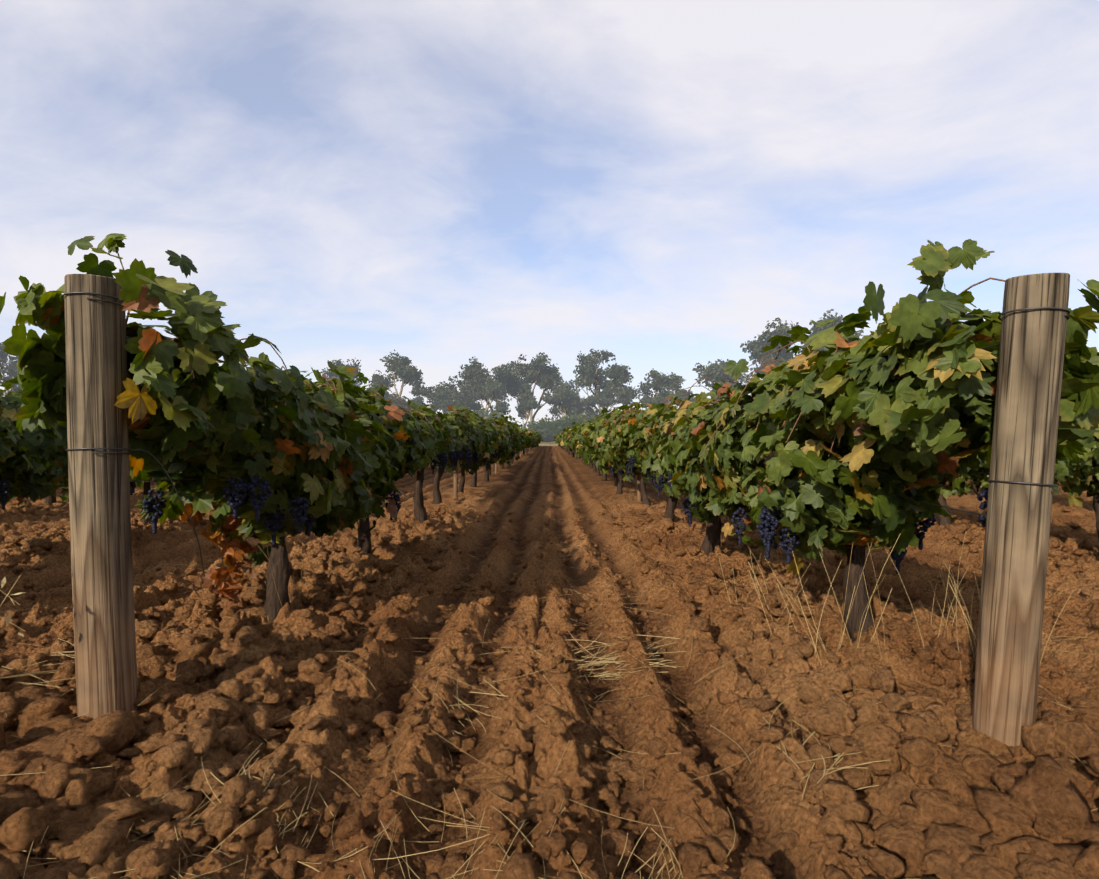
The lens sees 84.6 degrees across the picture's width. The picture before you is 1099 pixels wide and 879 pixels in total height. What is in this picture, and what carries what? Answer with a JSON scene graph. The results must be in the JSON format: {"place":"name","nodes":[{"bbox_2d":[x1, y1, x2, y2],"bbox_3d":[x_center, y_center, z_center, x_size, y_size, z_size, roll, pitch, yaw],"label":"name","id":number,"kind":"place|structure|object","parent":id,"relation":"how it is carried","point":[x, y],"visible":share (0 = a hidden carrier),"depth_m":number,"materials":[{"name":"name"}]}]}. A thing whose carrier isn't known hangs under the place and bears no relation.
{"place":"outdoors","nodes":[
{"label":"outdoors","id":0,"kind":"place"},
{"bbox_2d":[0,441,1098,878],"bbox_3d":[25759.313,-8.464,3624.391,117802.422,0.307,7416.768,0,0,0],"label":"ground","id":1,"kind":"structure","parent":0,"point":[546,475],"depth_m":2.87,"materials":[{"name":"soil"}]},
{"bbox_2d":[0,342,26,396],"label":"gum tree","id":2,"kind":"object","parent":1,"relation":"on","point":[11,370],"visible":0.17,"depth_m":116.03,"materials":[{"name":"green plant"}]},
{"bbox_2d":[6,403,143,503],"bbox_3d":[-7.943,-0.010,45.568,1.613,2.082,84.763,0,0,0],"label":"vine row","id":3,"kind":"object","parent":1,"relation":"on","point":[50,499],"visible":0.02,"depth_m":9.68,"materials":[{"name":"green plant"}]},
{"bbox_2d":[0,373,251,523],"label":"vine row","id":4,"kind":"object","parent":1,"relation":"on","point":[33,465],"visible":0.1,"depth_m":5.32,"materials":[{"name":"green plant"}]},
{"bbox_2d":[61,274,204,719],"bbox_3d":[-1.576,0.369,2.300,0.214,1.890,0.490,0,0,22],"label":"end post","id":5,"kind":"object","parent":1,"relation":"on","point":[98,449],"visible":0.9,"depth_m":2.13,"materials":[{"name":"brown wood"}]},
{"bbox_2d":[0,233,542,621],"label":"vine row","id":6,"kind":"object","parent":1,"relation":"on","point":[319,458],"visible":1,"depth_m":2.94,"materials":[{"name":"green plant"}]},
{"bbox_2d":[321,359,362,385],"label":"gum tree","id":7,"kind":"object","parent":1,"relation":"on","point":[331,375],"visible":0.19,"depth_m":151.35,"materials":[{"name":"green plant"}]},
{"bbox_2d":[372,386,390,398],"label":"gum tree","id":8,"kind":"object","parent":1,"relation":"on","point":[387,395],"visible":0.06,"depth_m":146.81,"materials":[{"name":"green plant"}]},
{"bbox_2d":[385,393,398,405],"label":"gum tree","id":9,"kind":"object","parent":1,"relation":"on","point":[393,398],"visible":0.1,"depth_m":137.74,"materials":[{"name":"green plant"}]},
{"bbox_2d":[369,349,422,399],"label":"gum tree","id":10,"kind":"object","parent":1,"relation":"on","point":[402,369],"visible":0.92,"depth_m":151.27,"materials":[{"name":"green plant"}]},
{"bbox_2d":[392,396,427,411],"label":"gum tree","id":11,"kind":"object","parent":1,"relation":"on","point":[418,399],"visible":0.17,"depth_m":135.68,"materials":[{"name":"green plant"}]},
{"bbox_2d":[409,376,457,411],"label":"gum tree","id":12,"kind":"object","parent":1,"relation":"on","point":[436,397],"visible":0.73,"depth_m":147.69,"materials":[{"name":"green plant"}]},
{"bbox_2d":[438,383,471,414],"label":"gum tree","id":13,"kind":"object","parent":1,"relation":"on","point":[459,398],"visible":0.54,"depth_m":142.73,"materials":[{"name":"green plant"}]},
{"bbox_2d":[459,383,484,413],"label":"gum tree","id":14,"kind":"object","parent":1,"relation":"on","point":[472,400],"visible":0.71,"depth_m":147.13,"materials":[{"name":"green plant"}]},
{"bbox_2d":[454,356,514,410],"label":"gum tree","id":15,"kind":"object","parent":1,"relation":"on","point":[473,374],"visible":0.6,"depth_m":155.39,"materials":[{"name":"green plant"}]},
{"bbox_2d":[467,381,510,416],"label":"gum tree","id":16,"kind":"object","parent":1,"relation":"on","point":[494,391],"visible":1,"depth_m":140.62,"materials":[{"name":"green plant"}]},
{"bbox_2d":[473,409,520,422],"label":"scrub","id":17,"kind":"object","parent":1,"relation":"on","point":[487,414],"visible":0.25,"depth_m":117.30,"materials":[{"name":"green plant"}]},
{"bbox_2d":[515,391,541,424],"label":"gum tree","id":18,"kind":"object","parent":1,"relation":"on","point":[527,402],"visible":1,"depth_m":140.01,"materials":[{"name":"green plant"}]},
{"bbox_2d":[494,352,574,424],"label":"gum tree","id":19,"kind":"object","parent":1,"relation":"on","point":[539,374],"visible":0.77,"depth_m":161.46,"materials":[{"name":"green plant"}]},
{"bbox_2d":[521,414,561,443],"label":"scrub","id":20,"kind":"object","parent":1,"relation":"on","point":[542,426],"visible":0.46,"depth_m":123.70,"materials":[{"name":"green plant"}]},
{"bbox_2d":[0,500,1098,878],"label":"soil clods","id":21,"kind":"object","parent":1,"relation":"on","point":[980,834],"visible":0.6,"depth_m":1.94,"materials":[{"name":"brown soil"}]},
{"bbox_2d":[0,490,1098,878],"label":"dry grass","id":22,"kind":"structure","parent":1,"relation":"on","point":[604,660],"depth_m":2.17,"materials":[{"name":"beige plant"}]},
{"bbox_2d":[549,395,568,418],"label":"gum tree","id":23,"kind":"object","parent":1,"relation":"on","point":[555,411],"visible":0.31,"depth_m":168.29,"materials":[{"name":"green plant"}]},
{"bbox_2d":[541,384,585,416],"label":"gum tree","id":24,"kind":"object","parent":1,"relation":"on","point":[566,396],"visible":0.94,"depth_m":135.85,"materials":[{"name":"green plant"}]},
{"bbox_2d":[546,415,592,438],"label":"round tree","id":25,"kind":"object","parent":1,"relation":"on","point":[558,425],"visible":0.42,"depth_m":102.31,"materials":[{"name":"green plant"}]},
{"bbox_2d":[559,393,586,415],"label":"gum tree","id":26,"kind":"object","parent":1,"relation":"on","point":[578,400],"visible":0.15,"depth_m":145.61,"materials":[{"name":"green plant"}]},
{"bbox_2d":[571,411,599,420],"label":"scrub","id":27,"kind":"object","parent":1,"relation":"on","point":[591,417],"visible":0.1,"depth_m":124.08,"materials":[{"name":"green plant"}]},
{"bbox_2d":[581,387,620,416],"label":"gum tree","id":28,"kind":"object","parent":1,"relation":"on","point":[605,397],"visible":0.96,"depth_m":142.06,"materials":[{"name":"green plant"}]},
{"bbox_2d":[569,348,639,412],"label":"gum tree","id":29,"kind":"object","parent":1,"relation":"on","point":[589,372],"visible":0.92,"depth_m":160.05,"materials":[{"name":"green plant"}]},
{"bbox_2d":[613,368,685,408],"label":"gum tree","id":30,"kind":"object","parent":1,"relation":"on","point":[671,382],"visible":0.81,"depth_m":154.67,"materials":[{"name":"green plant"}]},
{"bbox_2d":[643,389,673,410],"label":"gum tree","id":31,"kind":"object","parent":1,"relation":"on","point":[662,395],"visible":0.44,"depth_m":135.69,"materials":[{"name":"green plant"}]},
{"bbox_2d":[671,388,694,405],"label":"gum tree","id":32,"kind":"object","parent":1,"relation":"on","point":[683,393],"visible":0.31,"depth_m":151.22,"materials":[{"name":"green plant"}]},
{"bbox_2d":[708,359,749,387],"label":"gum tree","id":33,"kind":"object","parent":1,"relation":"on","point":[742,380],"visible":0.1,"depth_m":152.88,"materials":[{"name":"green plant"}]},
{"bbox_2d":[692,317,805,391],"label":"gum tree","id":34,"kind":"object","parent":1,"relation":"on","point":[754,347],"visible":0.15,"depth_m":120.04,"materials":[{"name":"green plant"}]},
{"bbox_2d":[750,329,864,378],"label":"gum tree","id":35,"kind":"object","parent":1,"relation":"on","point":[773,356],"visible":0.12,"depth_m":117.47,"materials":[{"name":"green plant"}]},
{"bbox_2d":[794,309,844,353],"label":"gum tree","id":36,"kind":"object","parent":1,"relation":"on","point":[815,329],"visible":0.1,"depth_m":117.42,"materials":[{"name":"green plant"}]},
{"bbox_2d":[554,239,1098,642],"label":"vine row","id":37,"kind":"object","parent":1,"relation":"on","point":[904,394],"visible":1,"depth_m":2.69,"materials":[{"name":"green plant"}]},
{"bbox_2d":[853,418,1098,560],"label":"vine row","id":38,"kind":"object","parent":1,"relation":"on","point":[1086,470],"visible":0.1,"depth_m":4.98,"materials":[{"name":"green plant"}]},
{"bbox_2d":[948,480,1083,493],"bbox_3d":[7.704,-0.066,45.674,1.933,2.210,84.800,0,0,0],"label":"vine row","id":39,"kind":"object","parent":1,"relation":"on","point":[1056,492],"depth_m":8.83,"materials":[{"name":"green plant"}]},
{"bbox_2d":[972,273,1069,746],"bbox_3d":[1.479,0.384,1.919,0.177,1.766,0.176,0,5,0],"label":"end post","id":40,"kind":"object","parent":1,"relation":"on","point":[1034,314],"visible":0.92,"depth_m":1.85,"materials":[{"name":"brown wood"}]},
{"bbox_2d":[0,0,1098,427],"label":"sky","id":41,"kind":"structure","parent":0,"point":[441,184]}
]}

